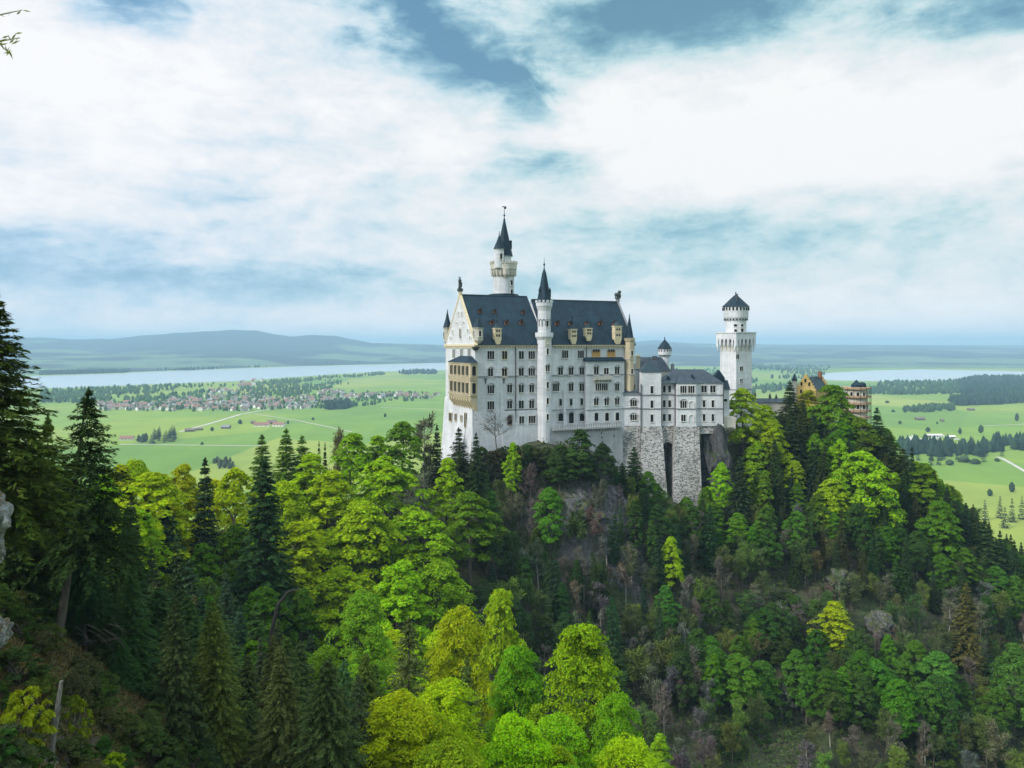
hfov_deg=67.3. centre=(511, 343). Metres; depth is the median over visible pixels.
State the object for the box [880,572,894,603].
bare tree
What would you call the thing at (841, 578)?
bare tree
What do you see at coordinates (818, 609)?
shrub
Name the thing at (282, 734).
conifer tree
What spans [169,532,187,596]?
conifer tree
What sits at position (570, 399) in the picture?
window
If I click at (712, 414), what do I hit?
window
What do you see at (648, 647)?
bare tree
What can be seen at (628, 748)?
broadleaf tree
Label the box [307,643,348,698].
broadleaf tree
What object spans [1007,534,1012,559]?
conifer tree
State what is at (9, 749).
shrub
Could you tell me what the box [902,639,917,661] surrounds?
budding tree
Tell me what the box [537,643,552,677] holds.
bare tree
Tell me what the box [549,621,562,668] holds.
budding tree
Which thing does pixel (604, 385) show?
window
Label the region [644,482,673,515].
broadleaf tree
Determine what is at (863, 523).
broadleaf tree
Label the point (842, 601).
budding tree
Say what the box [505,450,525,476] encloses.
shrub
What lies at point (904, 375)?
lake
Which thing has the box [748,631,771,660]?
budding tree
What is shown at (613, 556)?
conifer tree
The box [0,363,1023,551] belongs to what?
meadow plain
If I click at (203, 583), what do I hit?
broadleaf tree
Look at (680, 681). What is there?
bare tree
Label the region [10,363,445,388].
lake
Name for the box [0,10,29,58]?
overhanging tree
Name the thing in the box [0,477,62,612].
conifer tree
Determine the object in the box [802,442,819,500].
conifer tree
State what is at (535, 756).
broadleaf tree
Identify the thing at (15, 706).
shrub
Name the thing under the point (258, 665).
conifer tree
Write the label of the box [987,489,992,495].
field tree
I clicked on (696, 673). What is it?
bare tree
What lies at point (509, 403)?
window
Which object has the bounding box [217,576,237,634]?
conifer tree
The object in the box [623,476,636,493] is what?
budding tree
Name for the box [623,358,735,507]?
castle wing
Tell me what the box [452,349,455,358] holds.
window
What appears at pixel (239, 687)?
conifer tree
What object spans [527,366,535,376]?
window
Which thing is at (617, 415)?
window
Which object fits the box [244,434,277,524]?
conifer tree
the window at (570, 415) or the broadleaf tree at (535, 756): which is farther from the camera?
the window at (570, 415)
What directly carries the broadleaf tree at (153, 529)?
on the mountainside
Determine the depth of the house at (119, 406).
2233.85 m
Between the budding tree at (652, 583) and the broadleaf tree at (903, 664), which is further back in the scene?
the budding tree at (652, 583)
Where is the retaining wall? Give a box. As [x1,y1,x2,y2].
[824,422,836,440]
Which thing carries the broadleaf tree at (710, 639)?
on the mountainside
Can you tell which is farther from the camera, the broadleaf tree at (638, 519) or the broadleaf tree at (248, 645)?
the broadleaf tree at (638, 519)
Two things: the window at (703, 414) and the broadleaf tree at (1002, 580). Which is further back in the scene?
the window at (703, 414)
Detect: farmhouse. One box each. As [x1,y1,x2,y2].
[119,435,134,439]
[253,422,270,426]
[272,422,285,426]
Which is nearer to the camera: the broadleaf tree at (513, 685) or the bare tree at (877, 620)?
the broadleaf tree at (513, 685)
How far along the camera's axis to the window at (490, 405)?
226.96 m
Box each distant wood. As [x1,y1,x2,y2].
[39,360,441,374]
[39,377,348,402]
[99,389,436,411]
[212,456,234,468]
[281,371,384,382]
[320,398,351,409]
[399,368,436,373]
[670,363,829,394]
[866,378,962,394]
[897,430,1023,456]
[902,402,955,411]
[947,390,1023,405]
[957,374,1023,393]
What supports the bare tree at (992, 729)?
on the mountainside
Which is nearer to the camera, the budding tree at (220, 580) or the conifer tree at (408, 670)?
the conifer tree at (408, 670)
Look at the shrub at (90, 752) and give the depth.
42.31 m
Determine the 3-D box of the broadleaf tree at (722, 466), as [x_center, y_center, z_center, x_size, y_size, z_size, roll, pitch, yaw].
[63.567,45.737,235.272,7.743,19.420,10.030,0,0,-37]
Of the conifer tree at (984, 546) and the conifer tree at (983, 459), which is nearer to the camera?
the conifer tree at (984, 546)
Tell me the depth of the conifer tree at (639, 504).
213.21 m
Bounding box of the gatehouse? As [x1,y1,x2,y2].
[791,371,828,409]
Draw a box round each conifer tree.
[0,296,86,569]
[0,477,59,615]
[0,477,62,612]
[4,500,60,609]
[17,387,154,639]
[34,412,75,633]
[49,525,112,659]
[51,519,116,651]
[88,550,126,671]
[94,565,159,661]
[100,517,111,589]
[101,506,165,693]
[104,566,161,691]
[107,571,153,670]
[109,642,143,690]
[118,496,145,584]
[137,586,171,699]
[140,567,148,608]
[140,587,185,710]
[144,599,180,701]
[146,547,162,586]
[146,583,154,619]
[150,595,214,746]
[153,593,203,703]
[153,597,200,699]
[157,504,186,598]
[158,666,189,713]
[165,582,171,621]
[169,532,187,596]
[177,560,203,625]
[182,600,232,723]
[186,457,227,578]
[186,615,202,679]
[189,609,254,767]
[190,600,231,680]
[190,608,249,719]
[198,590,206,621]
[202,600,255,704]
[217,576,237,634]
[218,562,234,634]
[226,622,241,673]
[229,457,306,648]
[232,604,247,657]
[236,654,260,759]
[237,701,262,760]
[242,646,308,767]
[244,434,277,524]
[246,602,268,689]
[247,638,313,757]
[250,636,299,767]
[253,637,265,691]
[257,663,274,699]
[268,428,303,530]
[280,658,369,767]
[281,435,322,517]
[291,641,317,717]
[305,633,315,662]
[317,443,322,517]
[322,443,327,473]
[326,635,337,658]
[335,658,371,742]
[342,672,381,767]
[349,651,391,767]
[371,663,399,758]
[382,615,431,700]
[426,424,443,487]
[447,427,472,489]
[459,654,487,738]
[464,433,486,494]
[474,520,488,554]
[477,490,489,538]
[486,561,498,600]
[506,553,517,591]
[515,453,536,486]
[539,557,554,612]
[541,586,554,642]
[547,551,565,619]
[585,551,601,617]
[585,610,597,657]
[598,557,613,614]
[599,597,626,654]
[605,606,623,667]
[606,513,621,565]
[613,470,619,486]
[617,502,625,543]
[618,462,629,486]
[623,481,629,496]
[625,446,650,496]
[634,488,644,538]
[637,582,651,635]
[642,486,649,522]
[648,537,667,590]
[649,526,662,564]
[653,601,667,677]
[671,525,688,582]
[676,514,685,549]
[678,636,699,710]
[682,538,693,582]
[694,505,719,571]
[697,494,713,533]
[726,456,755,525]
[758,486,773,531]
[759,519,773,558]
[762,456,774,487]
[768,441,786,503]
[769,438,790,513]
[774,472,788,522]
[776,381,799,438]
[776,507,785,551]
[777,420,811,478]
[781,506,790,544]
[784,408,791,452]
[786,467,793,510]
[787,541,802,588]
[789,455,802,496]
[794,400,810,464]
[795,402,816,459]
[799,516,816,572]
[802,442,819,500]
[807,411,819,463]
[809,445,830,508]
[817,416,823,455]
[818,528,828,571]
[829,539,841,589]
[833,513,850,570]
[845,428,856,487]
[864,407,891,467]
[864,537,880,587]
[874,453,892,525]
[875,432,901,478]
[877,499,892,561]
[887,489,902,543]
[890,448,922,503]
[896,534,913,598]
[899,471,912,525]
[901,542,915,589]
[905,491,921,538]
[906,447,922,506]
[908,498,924,547]
[922,552,932,588]
[924,570,942,612]
[925,472,940,531]
[940,486,957,543]
[940,500,975,557]
[949,582,985,675]
[953,560,970,617]
[962,503,972,548]
[967,520,1010,578]
[969,504,975,536]
[970,512,982,570]
[981,499,989,519]
[982,448,986,461]
[993,530,1008,592]
[995,496,1004,518]
[999,508,1009,527]
[1002,602,1016,641]
[1005,541,1023,599]
[1007,499,1017,522]
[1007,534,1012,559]
[1018,496,1023,519]
[1019,542,1023,572]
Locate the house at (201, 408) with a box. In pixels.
[197,405,205,410]
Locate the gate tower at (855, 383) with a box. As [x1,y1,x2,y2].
[845,380,868,429]
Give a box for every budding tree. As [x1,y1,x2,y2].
[197,577,237,623]
[210,576,233,591]
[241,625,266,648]
[310,598,324,639]
[318,587,337,616]
[473,586,489,613]
[476,578,496,608]
[491,575,525,599]
[492,479,507,509]
[515,632,536,650]
[520,578,534,610]
[529,588,553,627]
[530,679,549,701]
[531,655,544,674]
[537,549,550,578]
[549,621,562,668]
[550,630,560,665]
[565,508,588,544]
[565,512,578,545]
[596,565,605,595]
[607,682,624,695]
[610,668,630,694]
[615,644,650,695]
[618,543,640,586]
[620,603,644,633]
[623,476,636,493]
[624,494,640,527]
[627,657,649,691]
[630,604,643,627]
[630,715,647,736]
[633,702,659,749]
[639,488,651,506]
[641,637,675,681]
[642,565,659,599]
[642,605,665,642]
[645,712,661,742]
[663,507,678,533]
[663,633,682,665]
[667,514,681,535]
[672,504,693,522]
[675,607,699,634]
[676,509,684,527]
[680,549,688,565]
[691,577,704,606]
[697,697,720,751]
[699,576,717,592]
[703,753,721,767]
[711,545,740,587]
[714,627,734,651]
[719,720,744,764]
[728,634,736,678]
[731,533,746,555]
[731,557,745,581]
[731,695,748,745]
[734,549,750,592]
[735,541,759,584]
[736,592,756,618]
[743,542,758,580]
[744,691,770,735]
[746,504,764,525]
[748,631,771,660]
[753,569,770,600]
[755,547,769,584]
[782,609,797,638]
[785,537,811,580]
[798,553,812,589]
[803,721,821,766]
[804,503,822,538]
[806,599,819,628]
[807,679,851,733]
[808,550,823,581]
[811,609,825,629]
[815,750,833,767]
[816,590,833,622]
[818,525,830,541]
[822,538,839,570]
[825,648,845,673]
[826,650,842,664]
[835,598,853,632]
[835,739,852,765]
[836,572,867,613]
[840,671,857,721]
[853,669,881,720]
[857,749,878,767]
[859,628,875,655]
[866,572,879,599]
[872,708,903,754]
[873,581,886,609]
[883,743,909,767]
[885,600,902,638]
[887,630,916,663]
[891,592,901,611]
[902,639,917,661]
[903,593,925,632]
[915,581,930,613]
[920,729,945,767]
[926,620,955,653]
[933,562,952,583]
[940,587,952,605]
[949,720,973,763]
[951,560,965,579]
[956,709,977,750]
[958,545,984,584]
[971,554,989,591]
[971,566,992,592]
[971,711,1001,767]
[972,673,990,701]
[973,508,984,527]
[973,685,989,711]
[985,634,1001,654]
[987,589,1013,632]
[987,639,1001,662]
[1006,747,1023,767]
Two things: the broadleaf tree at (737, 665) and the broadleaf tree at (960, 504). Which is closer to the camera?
the broadleaf tree at (737, 665)
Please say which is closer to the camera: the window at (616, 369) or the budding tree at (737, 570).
the budding tree at (737, 570)
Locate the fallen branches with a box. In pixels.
[74,623,129,654]
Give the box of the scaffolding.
[841,386,870,424]
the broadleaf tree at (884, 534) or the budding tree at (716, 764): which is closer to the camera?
the budding tree at (716, 764)
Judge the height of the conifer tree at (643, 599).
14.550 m
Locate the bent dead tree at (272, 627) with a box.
[263,588,299,692]
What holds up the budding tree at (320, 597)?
on the mountainside
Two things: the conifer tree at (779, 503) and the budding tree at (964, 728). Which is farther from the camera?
the conifer tree at (779, 503)
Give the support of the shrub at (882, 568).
on the mountainside
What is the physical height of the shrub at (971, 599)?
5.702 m
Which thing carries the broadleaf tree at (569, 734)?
on the mountainside
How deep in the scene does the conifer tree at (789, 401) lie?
265.17 m
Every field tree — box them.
[945,459,953,464]
[955,456,969,461]
[969,458,981,463]
[978,425,983,432]
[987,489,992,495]
[1009,482,1014,491]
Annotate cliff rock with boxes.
[577,501,605,529]
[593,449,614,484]
[654,520,665,542]
[700,423,731,496]
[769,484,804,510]
[778,677,800,707]
[826,567,852,591]
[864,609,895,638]
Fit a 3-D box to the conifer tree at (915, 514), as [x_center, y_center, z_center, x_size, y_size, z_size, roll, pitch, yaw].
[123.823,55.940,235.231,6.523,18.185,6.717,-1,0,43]
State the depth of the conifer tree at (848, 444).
248.79 m
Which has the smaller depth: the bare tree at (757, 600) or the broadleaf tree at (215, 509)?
the broadleaf tree at (215, 509)
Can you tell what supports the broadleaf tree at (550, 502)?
on the mountainside
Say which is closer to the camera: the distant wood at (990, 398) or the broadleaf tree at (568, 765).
the broadleaf tree at (568, 765)
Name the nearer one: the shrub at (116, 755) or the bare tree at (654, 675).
the shrub at (116, 755)
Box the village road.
[179,408,276,431]
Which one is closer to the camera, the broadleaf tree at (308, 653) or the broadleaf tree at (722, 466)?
the broadleaf tree at (308, 653)
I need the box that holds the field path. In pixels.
[258,414,351,431]
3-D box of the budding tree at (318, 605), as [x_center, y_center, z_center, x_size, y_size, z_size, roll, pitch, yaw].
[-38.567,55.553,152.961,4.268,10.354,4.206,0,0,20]
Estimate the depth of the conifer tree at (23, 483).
47.74 m
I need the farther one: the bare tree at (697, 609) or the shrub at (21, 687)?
the bare tree at (697, 609)
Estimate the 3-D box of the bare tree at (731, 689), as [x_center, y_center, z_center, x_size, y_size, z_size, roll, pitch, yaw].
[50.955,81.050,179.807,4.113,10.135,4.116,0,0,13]
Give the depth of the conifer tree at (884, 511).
228.25 m
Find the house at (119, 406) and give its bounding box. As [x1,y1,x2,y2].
[113,404,122,408]
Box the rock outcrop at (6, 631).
[0,615,13,647]
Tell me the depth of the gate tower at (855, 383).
277.59 m
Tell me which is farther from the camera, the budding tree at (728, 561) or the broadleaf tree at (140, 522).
the budding tree at (728, 561)
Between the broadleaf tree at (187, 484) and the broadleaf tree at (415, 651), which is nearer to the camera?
the broadleaf tree at (415, 651)
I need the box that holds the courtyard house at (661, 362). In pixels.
[635,337,673,376]
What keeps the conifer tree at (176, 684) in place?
on the mountainside
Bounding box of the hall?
[926,434,942,436]
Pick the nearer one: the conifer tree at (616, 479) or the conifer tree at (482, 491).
the conifer tree at (482, 491)
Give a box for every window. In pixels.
[448,412,451,421]
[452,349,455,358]
[464,412,465,427]
[486,383,494,393]
[487,350,494,359]
[487,366,493,376]
[487,401,494,409]
[501,366,507,376]
[502,350,507,359]
[506,382,512,392]
[506,398,512,408]
[507,414,512,424]
[518,350,524,359]
[518,366,524,376]
[518,382,524,392]
[518,400,523,408]
[519,416,524,423]
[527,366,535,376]
[528,351,535,359]
[528,382,534,392]
[528,398,534,408]
[528,415,535,423]
[552,381,559,391]
[557,365,563,375]
[557,411,562,421]
[561,350,568,358]
[568,365,574,375]
[568,381,574,391]
[568,410,574,423]
[569,398,572,405]
[577,350,583,358]
[578,365,584,375]
[578,381,584,391]
[578,411,584,421]
[580,398,583,405]
[592,350,600,356]
[593,364,599,375]
[593,396,599,405]
[594,412,598,421]
[595,383,601,391]
[602,383,607,390]
[603,367,608,373]
[604,396,609,405]
[605,412,609,421]
[607,350,615,356]
[614,365,620,375]
[614,381,619,390]
[614,396,619,405]
[615,412,619,420]
[629,398,637,406]
[629,412,637,420]
[650,386,653,393]
[650,401,653,408]
[650,414,653,422]
[662,400,665,407]
[662,413,665,421]
[679,399,687,408]
[680,385,686,393]
[681,414,685,421]
[688,385,694,393]
[701,386,706,392]
[702,400,705,407]
[702,413,705,421]
[710,385,715,392]
[711,400,714,407]
[711,413,714,421]
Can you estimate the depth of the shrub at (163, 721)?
58.90 m
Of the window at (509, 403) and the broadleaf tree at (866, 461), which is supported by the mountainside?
the broadleaf tree at (866, 461)
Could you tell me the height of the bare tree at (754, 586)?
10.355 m
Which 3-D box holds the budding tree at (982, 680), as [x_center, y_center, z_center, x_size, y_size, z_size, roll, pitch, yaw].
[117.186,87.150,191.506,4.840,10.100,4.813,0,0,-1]
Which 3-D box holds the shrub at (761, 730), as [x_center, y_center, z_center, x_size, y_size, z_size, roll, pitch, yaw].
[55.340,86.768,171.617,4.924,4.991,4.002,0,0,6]
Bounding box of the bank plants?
[0,609,254,767]
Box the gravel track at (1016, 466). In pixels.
[997,457,1023,471]
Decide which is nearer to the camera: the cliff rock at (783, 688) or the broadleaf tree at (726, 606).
the cliff rock at (783, 688)
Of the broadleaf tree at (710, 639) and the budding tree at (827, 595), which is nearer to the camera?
the broadleaf tree at (710, 639)
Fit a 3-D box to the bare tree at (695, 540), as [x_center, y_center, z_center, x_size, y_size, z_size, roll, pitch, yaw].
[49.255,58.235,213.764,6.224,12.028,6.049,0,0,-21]
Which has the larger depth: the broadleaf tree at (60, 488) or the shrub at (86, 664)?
the broadleaf tree at (60, 488)
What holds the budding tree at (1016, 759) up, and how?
on the mountainside
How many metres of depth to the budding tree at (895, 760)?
160.98 m
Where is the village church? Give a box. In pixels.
[242,379,252,386]
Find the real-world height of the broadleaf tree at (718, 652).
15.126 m
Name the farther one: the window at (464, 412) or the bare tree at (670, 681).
the window at (464, 412)
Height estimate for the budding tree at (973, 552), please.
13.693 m
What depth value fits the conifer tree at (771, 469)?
241.72 m
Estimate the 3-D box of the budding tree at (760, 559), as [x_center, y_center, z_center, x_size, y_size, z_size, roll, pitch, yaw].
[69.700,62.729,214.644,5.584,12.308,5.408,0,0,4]
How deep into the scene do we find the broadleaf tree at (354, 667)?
112.44 m
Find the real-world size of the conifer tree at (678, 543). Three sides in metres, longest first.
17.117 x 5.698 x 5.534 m
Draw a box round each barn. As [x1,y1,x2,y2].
[184,428,195,431]
[221,425,230,428]
[915,417,925,419]
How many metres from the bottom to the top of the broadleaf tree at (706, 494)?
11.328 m
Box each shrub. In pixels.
[0,583,26,618]
[0,643,9,670]
[0,644,52,687]
[0,680,10,711]
[0,685,42,717]
[0,685,57,746]
[0,723,42,767]
[0,728,33,767]
[6,610,37,641]
[7,590,35,615]
[7,607,40,633]
[20,673,74,727]
[21,669,57,704]
[21,743,56,767]
[23,756,47,767]
[24,630,67,661]
[26,608,52,630]
[32,623,66,650]
[55,734,97,767]
[56,674,91,706]
[61,694,94,738]
[65,668,103,705]
[68,652,104,679]
[70,760,109,767]
[71,742,100,764]
[89,670,120,695]
[90,675,118,705]
[90,705,131,739]
[93,696,132,728]
[95,735,113,762]
[101,751,125,767]
[109,764,119,767]
[113,713,151,745]
[117,745,137,767]
[134,730,181,767]
[137,701,165,732]
[141,706,164,727]
[145,742,161,758]
[152,751,189,767]
[159,743,185,767]
[471,612,484,625]
[474,446,491,479]
[474,455,492,473]
[479,451,497,475]
[481,450,504,480]
[491,448,507,477]
[501,446,508,466]
[504,445,520,473]
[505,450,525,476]
[517,444,540,473]
[527,447,547,473]
[529,450,543,472]
[532,448,544,468]
[534,495,562,515]
[537,449,552,468]
[537,471,550,487]
[541,447,553,464]
[547,689,566,709]
[623,634,645,657]
[689,596,708,609]
[714,730,748,759]
[723,715,751,736]
[733,590,764,610]
[749,722,772,744]
[770,700,794,725]
[772,411,783,422]
[777,592,791,606]
[780,594,808,614]
[781,616,812,639]
[786,645,806,660]
[806,654,820,670]
[807,601,823,622]
[852,571,863,589]
[869,561,892,581]
[880,756,914,767]
[902,718,922,742]
[919,730,959,758]
[928,744,966,767]
[960,737,983,755]
[967,711,983,737]
[968,593,977,610]
[978,663,1007,683]
[985,746,1017,767]
[988,633,1008,647]
[1006,701,1023,723]
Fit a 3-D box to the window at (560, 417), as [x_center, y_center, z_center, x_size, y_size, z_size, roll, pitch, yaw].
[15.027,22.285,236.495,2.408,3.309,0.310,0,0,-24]
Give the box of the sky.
[0,0,1023,344]
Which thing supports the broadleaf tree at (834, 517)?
on the mountainside
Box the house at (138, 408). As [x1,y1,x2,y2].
[135,406,142,410]
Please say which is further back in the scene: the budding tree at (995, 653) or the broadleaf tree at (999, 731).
the budding tree at (995, 653)
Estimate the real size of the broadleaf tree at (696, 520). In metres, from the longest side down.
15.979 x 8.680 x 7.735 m
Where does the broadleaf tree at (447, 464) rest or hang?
on the mountainside
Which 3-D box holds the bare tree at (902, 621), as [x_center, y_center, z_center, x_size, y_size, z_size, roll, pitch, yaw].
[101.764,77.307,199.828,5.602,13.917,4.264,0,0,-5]
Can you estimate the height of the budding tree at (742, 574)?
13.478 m
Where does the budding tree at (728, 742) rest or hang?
on the mountainside
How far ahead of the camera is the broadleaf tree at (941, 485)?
251.25 m
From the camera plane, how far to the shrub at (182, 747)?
54.68 m
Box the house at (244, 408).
[241,406,249,410]
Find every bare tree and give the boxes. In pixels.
[321,425,354,481]
[412,411,437,488]
[475,409,515,449]
[478,603,488,627]
[503,492,524,531]
[516,463,538,507]
[518,546,530,588]
[525,508,541,538]
[527,537,546,588]
[528,498,541,527]
[536,487,544,522]
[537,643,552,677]
[556,555,568,582]
[567,545,589,568]
[568,579,583,625]
[569,586,580,613]
[569,609,581,627]
[576,551,591,602]
[584,504,605,551]
[588,478,608,511]
[588,580,609,620]
[594,607,607,645]
[596,535,611,565]
[605,563,614,588]
[614,483,624,505]
[616,563,631,601]
[622,541,638,581]
[622,634,637,655]
[629,705,641,727]
[633,562,647,592]
[638,624,649,655]
[640,662,661,711]
[644,641,666,669]
[648,656,659,684]
[648,683,665,721]
[653,684,674,734]
[659,665,679,710]
[664,625,675,648]
[668,750,685,767]
[670,736,693,766]
[671,678,691,714]
[676,622,692,645]
[676,644,699,675]
[677,745,692,767]
[678,574,696,610]
[680,590,689,619]
[681,535,701,571]
[681,665,702,715]
[687,705,714,750]
[689,511,704,534]
[689,598,704,642]
[694,735,716,767]
[699,679,715,710]
[709,555,732,598]
[723,674,736,709]
[740,582,765,607]
[749,593,765,614]
[775,600,790,640]
[779,528,790,564]
[790,602,804,625]
[792,503,809,522]
[796,737,817,767]
[822,711,834,746]
[824,582,835,599]
[833,569,846,600]
[836,724,864,764]
[870,630,881,657]
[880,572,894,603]
[881,719,906,758]
[891,628,902,643]
[892,615,910,643]
[904,707,931,746]
[915,721,932,765]
[915,749,928,767]
[938,586,963,623]
[941,597,959,630]
[954,673,973,702]
[960,748,980,767]
[962,657,977,695]
[972,597,981,619]
[973,580,998,610]
[973,601,992,636]
[981,719,1013,767]
[1017,612,1023,641]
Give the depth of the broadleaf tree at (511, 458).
212.26 m
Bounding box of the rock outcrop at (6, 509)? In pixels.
[0,491,13,562]
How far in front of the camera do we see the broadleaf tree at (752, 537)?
221.01 m
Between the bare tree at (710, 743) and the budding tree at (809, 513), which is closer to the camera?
the bare tree at (710, 743)
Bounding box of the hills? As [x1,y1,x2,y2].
[0,330,1023,373]
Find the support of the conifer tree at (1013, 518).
on the meadow plain
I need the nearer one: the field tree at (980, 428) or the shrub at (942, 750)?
the shrub at (942, 750)
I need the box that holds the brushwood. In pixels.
[0,423,1023,767]
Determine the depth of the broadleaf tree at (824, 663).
180.11 m
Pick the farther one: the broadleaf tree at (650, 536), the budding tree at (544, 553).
the broadleaf tree at (650, 536)
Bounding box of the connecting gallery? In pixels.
[752,393,787,420]
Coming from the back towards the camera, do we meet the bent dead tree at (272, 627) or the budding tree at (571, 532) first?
the budding tree at (571, 532)
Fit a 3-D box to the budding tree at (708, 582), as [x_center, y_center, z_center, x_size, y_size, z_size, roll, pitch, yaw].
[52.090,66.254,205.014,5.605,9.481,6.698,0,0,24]
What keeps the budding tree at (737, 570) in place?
on the mountainside
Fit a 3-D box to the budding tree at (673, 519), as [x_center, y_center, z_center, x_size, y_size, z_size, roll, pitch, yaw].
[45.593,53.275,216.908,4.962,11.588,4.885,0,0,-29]
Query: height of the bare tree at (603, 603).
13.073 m
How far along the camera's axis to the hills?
8585.09 m
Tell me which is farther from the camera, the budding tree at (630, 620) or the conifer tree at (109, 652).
the budding tree at (630, 620)
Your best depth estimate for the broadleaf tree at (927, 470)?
241.96 m
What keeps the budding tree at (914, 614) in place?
on the mountainside
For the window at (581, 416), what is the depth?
239.54 m
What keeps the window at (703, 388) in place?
in the castle wing
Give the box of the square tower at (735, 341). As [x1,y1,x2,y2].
[715,292,756,427]
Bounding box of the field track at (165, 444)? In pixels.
[119,444,251,445]
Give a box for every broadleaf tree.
[17,469,64,573]
[44,469,71,532]
[87,475,123,573]
[102,505,157,589]
[108,507,160,568]
[111,471,195,566]
[113,464,149,512]
[116,510,172,578]
[119,457,156,512]
[156,505,194,571]
[164,463,208,566]
[164,531,186,572]
[184,478,249,554]
[185,542,224,594]
[194,576,220,601]
[194,594,216,612]
[206,467,258,604]
[212,523,258,599]
[213,532,253,613]
[237,640,267,688]
[240,586,293,645]
[252,480,325,554]
[277,521,331,612]
[283,453,332,525]
[288,587,325,653]
[296,651,312,680]
[298,470,358,568]
[305,500,425,618]
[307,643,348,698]
[309,565,380,663]
[324,588,398,685]
[329,432,379,510]
[340,455,429,545]
[347,664,360,686]
[353,689,444,767]
[355,639,393,663]
[357,435,398,506]
[370,559,441,645]
[371,511,461,609]
[376,421,425,502]
[379,646,434,679]
[384,629,405,652]
[387,672,405,694]
[388,688,414,743]
[389,712,486,767]
[395,676,493,767]
[402,559,485,644]
[404,647,426,680]
[406,677,428,693]
[409,636,430,674]
[412,735,485,767]
[414,605,504,750]
[419,645,446,679]
[422,629,469,678]
[424,457,463,552]
[429,662,447,683]
[443,491,509,584]
[470,737,495,767]
[474,588,533,746]
[477,527,490,569]
[478,491,503,535]
[479,712,564,767]
[480,644,546,747]
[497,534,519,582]
[499,597,534,647]
[501,442,522,502]
[506,727,550,767]
[514,556,535,599]
[525,623,634,765]
[527,527,543,559]
[527,614,554,664]
[533,487,565,562]
[537,711,612,767]
[544,445,576,491]
[548,744,576,767]
[552,582,574,625]
[552,612,573,642]
[564,763,578,767]
[565,429,598,482]
[568,560,585,605]
[586,443,619,497]
[587,732,660,767]
[589,690,642,767]
[602,646,627,686]
[624,500,645,556]
[637,471,659,507]
[642,504,676,545]
[643,520,656,561]
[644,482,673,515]
[648,733,674,767]
[652,585,682,638]
[661,536,685,593]
[662,650,702,710]
[674,497,694,528]
[680,505,708,558]
[684,628,712,683]
[694,647,733,708]
[697,487,714,512]
[698,585,725,634]
[699,635,726,661]
[700,653,725,708]
[701,503,725,539]
[707,462,734,508]
[712,532,729,574]
[717,652,761,703]
[718,600,736,631]
[723,512,755,553]
[727,635,752,676]
[728,388,769,461]
[732,465,757,503]
[736,440,783,486]
[739,660,783,719]
[742,618,766,661]
[743,470,768,511]
[743,607,780,659]
[743,610,771,658]
[746,526,760,551]
[747,404,784,452]
[749,520,762,546]
[752,528,783,577]
[754,420,792,465]
[755,470,774,520]
[755,506,777,540]
[764,628,793,670]
[765,601,791,651]
[778,511,815,549]
[779,649,811,711]
[781,460,808,496]
[784,660,796,684]
[786,482,807,515]
[790,656,814,716]
[793,390,829,434]
[795,663,820,725]
[800,433,830,482]
[802,494,832,539]
[804,629,830,664]
[805,384,858,456]
[806,600,854,653]
[810,479,856,532]
[810,668,851,733]
[816,657,836,695]
[823,431,847,471]
[824,439,853,482]
[824,512,845,540]
[827,420,858,466]
[827,450,907,537]
[833,416,893,477]
[834,666,853,726]
[835,630,874,679]
[843,503,868,547]
[843,673,876,733]
[844,649,880,710]
[853,516,875,552]
[854,656,896,723]
[864,530,888,564]
[867,485,882,512]
[874,428,900,458]
[874,526,902,568]
[875,665,898,707]
[876,634,897,670]
[877,679,922,743]
[889,472,905,501]
[889,523,911,563]
[890,497,902,522]
[891,560,904,591]
[894,654,919,693]
[900,640,927,684]
[905,463,944,522]
[907,531,934,577]
[909,461,920,479]
[910,681,946,733]
[912,500,964,566]
[914,650,961,715]
[916,674,958,739]
[920,482,942,513]
[926,554,960,589]
[938,483,946,500]
[940,700,961,757]
[942,484,955,505]
[948,547,983,583]
[949,485,964,510]
[950,500,970,525]
[953,681,976,713]
[970,688,1018,742]
[974,566,1014,612]
[974,594,998,633]
[975,718,1007,765]
[988,643,1023,743]
[1002,543,1023,578]
[1002,575,1023,613]
[1002,586,1023,621]
[1018,555,1023,587]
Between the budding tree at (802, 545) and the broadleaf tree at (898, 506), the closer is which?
the budding tree at (802, 545)
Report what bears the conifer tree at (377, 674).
on the mountainside
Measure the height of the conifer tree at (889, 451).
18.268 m
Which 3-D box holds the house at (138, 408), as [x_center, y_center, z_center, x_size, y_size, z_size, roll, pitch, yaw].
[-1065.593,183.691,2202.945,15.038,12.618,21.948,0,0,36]
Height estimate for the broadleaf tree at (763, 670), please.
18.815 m
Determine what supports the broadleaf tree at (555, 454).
on the mountainside
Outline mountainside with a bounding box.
[0,423,1023,767]
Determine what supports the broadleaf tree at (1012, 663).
on the mountainside
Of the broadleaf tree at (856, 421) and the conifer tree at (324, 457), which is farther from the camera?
the broadleaf tree at (856, 421)
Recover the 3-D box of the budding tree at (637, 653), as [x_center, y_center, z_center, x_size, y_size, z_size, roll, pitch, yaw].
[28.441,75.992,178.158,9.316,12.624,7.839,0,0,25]
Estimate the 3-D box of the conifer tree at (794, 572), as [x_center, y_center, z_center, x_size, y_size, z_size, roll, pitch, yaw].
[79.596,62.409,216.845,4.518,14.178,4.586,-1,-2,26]
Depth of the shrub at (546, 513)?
208.79 m
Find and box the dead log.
[49,680,62,757]
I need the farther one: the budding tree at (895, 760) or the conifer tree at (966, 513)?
the conifer tree at (966, 513)
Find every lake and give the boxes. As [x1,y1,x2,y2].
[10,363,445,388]
[815,369,1023,380]
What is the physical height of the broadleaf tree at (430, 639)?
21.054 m
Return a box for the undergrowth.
[0,417,1023,767]

